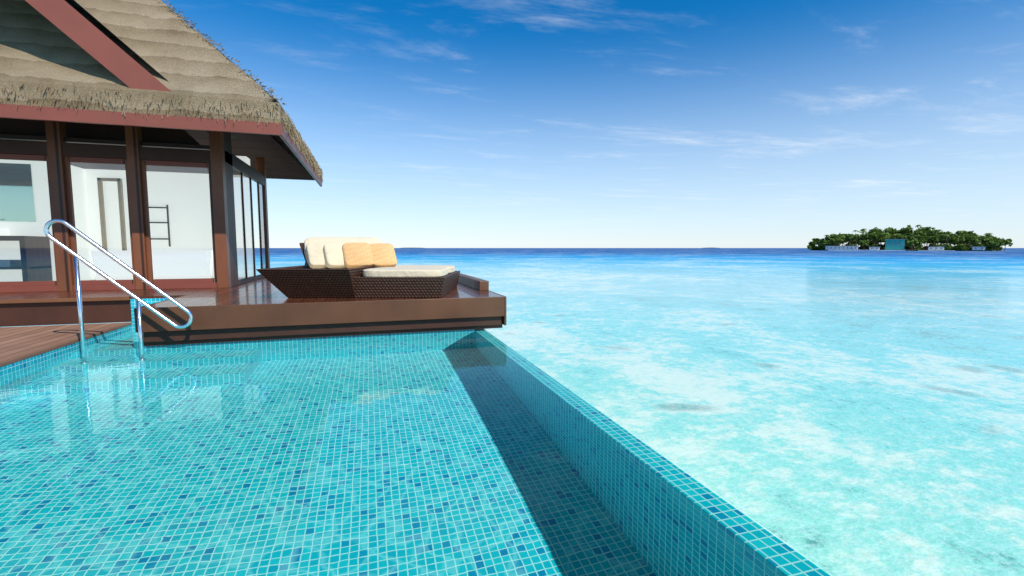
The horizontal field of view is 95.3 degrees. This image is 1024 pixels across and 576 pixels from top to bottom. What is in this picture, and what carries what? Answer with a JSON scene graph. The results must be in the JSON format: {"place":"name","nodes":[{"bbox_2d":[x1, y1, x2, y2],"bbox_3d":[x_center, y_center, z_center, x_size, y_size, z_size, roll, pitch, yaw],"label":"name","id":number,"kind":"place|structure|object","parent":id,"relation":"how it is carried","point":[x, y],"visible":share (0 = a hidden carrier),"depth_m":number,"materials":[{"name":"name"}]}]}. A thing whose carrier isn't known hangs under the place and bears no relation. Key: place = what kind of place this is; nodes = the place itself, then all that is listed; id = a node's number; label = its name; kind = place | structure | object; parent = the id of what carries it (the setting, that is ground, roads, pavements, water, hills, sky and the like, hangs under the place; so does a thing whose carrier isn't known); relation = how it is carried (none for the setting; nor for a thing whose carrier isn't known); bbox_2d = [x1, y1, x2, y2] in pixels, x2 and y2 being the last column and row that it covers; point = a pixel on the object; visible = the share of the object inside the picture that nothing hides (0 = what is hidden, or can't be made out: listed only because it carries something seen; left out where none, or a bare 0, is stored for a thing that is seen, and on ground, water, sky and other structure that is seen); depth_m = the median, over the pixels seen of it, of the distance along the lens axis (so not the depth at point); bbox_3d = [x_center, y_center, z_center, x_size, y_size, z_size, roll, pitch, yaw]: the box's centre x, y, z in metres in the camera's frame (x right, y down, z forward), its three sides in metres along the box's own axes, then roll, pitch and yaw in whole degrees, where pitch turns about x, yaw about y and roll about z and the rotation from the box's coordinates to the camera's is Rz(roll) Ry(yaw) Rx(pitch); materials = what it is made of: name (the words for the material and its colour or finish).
{"place":"outdoors","nodes":[
{"label":"outdoors","id":0,"kind":"place"},
{"bbox_2d":[0,322,131,366],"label":"deck","id":1,"kind":"structure","parent":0,"point":[17,344],"depth_m":5.39,"materials":[{"name":"brown wood"}]},
{"bbox_2d":[0,298,474,376],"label":"pool","id":2,"kind":"structure","parent":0,"point":[22,364],"depth_m":5.60,"materials":[{"name":"tile"}]},
{"bbox_2d":[44,219,192,356],"bbox_3d":[-4.186,0.155,5.031,1.278,1.771,0.080,-1,5,-17],"label":"handrail","id":3,"kind":"object","parent":2,"relation":"on","point":[78,258],"visible":0.87,"depth_m":4.95,"materials":[{"name":"metal"}]},
{"bbox_2d":[0,329,832,575],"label":"pool water","id":4,"kind":"structure","parent":2,"relation":"in","point":[480,452],"depth_m":2.39,"materials":[{"name":"teal liquid"}]},
{"bbox_2d":[0,273,505,345],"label":"deck","id":5,"kind":"structure","parent":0,"point":[262,309],"depth_m":6.09,"materials":[{"name":"brown wood"}]},
{"bbox_2d":[0,121,269,292],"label":"house wall","id":6,"kind":"structure","parent":5,"relation":"on","point":[106,194],"depth_m":8.22,"materials":[{"name":"white paint"}]},
{"bbox_2d":[0,163,170,280],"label":"fixtures","id":7,"kind":"object","parent":6,"relation":"on","point":[17,204],"visible":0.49,"depth_m":8.48,"materials":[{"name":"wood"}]},
{"bbox_2d":[89,250,212,279],"bbox_3d":[-6.861,-0.409,8.992,1.900,0.620,0.880,-1,5,-17],"label":"bathtub","id":8,"kind":"object","parent":6,"relation":"on","point":[180,264],"visible":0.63,"depth_m":8.69,"materials":[{"name":"white ceramic"}]},
{"bbox_2d":[0,0,321,186],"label":"roof","id":9,"kind":"structure","parent":6,"relation":"on","point":[39,49],"depth_m":6.64,"materials":[{"name":"brown plant"}]},
{"bbox_2d":[0,0,234,144],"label":"roof trim","id":10,"kind":"structure","parent":9,"relation":"attached to","point":[83,32],"depth_m":6.28,"materials":[{"name":"brown wood"}]},
{"bbox_2d":[0,1,323,181],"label":"thatch fringe","id":11,"kind":"object","parent":9,"relation":"attached to","point":[310,158],"visible":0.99,"depth_m":6.84,"materials":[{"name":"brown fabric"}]},
{"bbox_2d":[253,180,266,274],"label":"glazing","id":12,"kind":"structure","parent":6,"relation":"on","point":[255,183],"depth_m":10.47,"materials":[{"name":"clear glass"}]},
{"bbox_2d":[256,243,459,297],"bbox_3d":[-2.119,-0.233,7.020,2.459,0.899,2.115,0,5,0],"label":"wicker sofa","id":13,"kind":"object","parent":5,"relation":"on","point":[304,281],"visible":0.6,"depth_m":6.19,"materials":[{"name":"wicker"}]},
{"bbox_2d":[304,237,382,264],"bbox_3d":[-2.584,-0.562,7.284,1.267,0.474,0.586,-1,5,-17],"label":"back cushion","id":14,"kind":"object","parent":13,"relation":"on","point":[370,240],"visible":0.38,"depth_m":7.37,"materials":[{"name":"beige fabric"}]},
{"bbox_2d":[369,243,396,267],"bbox_3d":[-1.998,-0.497,7.142,0.430,0.373,0.294,-2,5,-24],"label":"pillow","id":15,"kind":"object","parent":13,"relation":"on","point":[383,254],"visible":0.73,"depth_m":7.08,"materials":[{"name":"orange fabric"}]},
{"bbox_2d":[363,267,447,276],"bbox_3d":[-1.498,-0.227,6.689,1.119,0.133,0.920,0,5,0],"label":"mattress","id":16,"kind":"object","parent":13,"relation":"on","point":[408,272],"visible":0.94,"depth_m":6.25,"materials":[{"name":"beige fabric"}]},
{"bbox_2d":[395,265,454,273],"bbox_3d":[-1.499,-0.300,7.545,1.120,0.133,0.800,0,5,0],"label":"mattress","id":17,"kind":"object","parent":13,"relation":"on","point":[451,268],"visible":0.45,"depth_m":7.34,"materials":[{"name":"beige fabric"}]},
{"bbox_2d":[11,248,1023,575],"bbox_3d":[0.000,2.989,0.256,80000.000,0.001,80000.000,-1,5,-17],"label":"sea","id":18,"kind":"structure","parent":0,"point":[847,412],"depth_m":11.19,"materials":[{"name":"blue liquid"}]},
{"bbox_2d":[162,0,1023,247],"label":"sky","id":19,"kind":"structure","parent":0,"point":[426,123],"materials":[{"name":"blue"}]},
{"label":"island ground","id":20,"kind":"structure","parent":0,"visible":0},
{"bbox_2d":[825,239,985,250],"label":"island buildings","id":21,"kind":"structure","parent":20,"relation":"on","point":[894,244],"depth_m":499.51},
{"bbox_2d":[807,225,1012,250],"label":"island trees","id":22,"kind":"object","parent":20,"relation":"on","point":[962,240],"visible":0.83,"depth_m":505.39,"materials":[{"name":"green plant"}]},
{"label":"mattress","id":23,"kind":"object","parent":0,"visible":0},
{"bbox_2d":[306,242,333,268],"bbox_3d":[-2.833,-0.491,6.980,0.491,0.394,0.313,-1,5,-17],"label":"pillow","id":24,"kind":"object","parent":23,"relation":"on","point":[315,255],"visible":0.62,"depth_m":6.89,"materials":[{"name":"beige fabric"}]},
{"bbox_2d":[323,243,345,268],"bbox_3d":[-2.572,-0.486,6.953,0.434,0.383,0.296,-2,5,-26],"label":"pillow","id":25,"kind":"object","parent":23,"relation":"on","point":[333,255],"visible":0.59,"depth_m":6.85,"materials":[{"name":"beige fabric"}]},
{"bbox_2d":[342,243,372,267],"bbox_3d":[-2.299,-0.484,6.941,0.450,0.383,0.271,-1,5,-17],"label":"pillow","id":26,"kind":"object","parent":23,"relation":"on","point":[355,255],"visible":0.93,"depth_m":6.87,"materials":[{"name":"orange fabric"}]}
]}

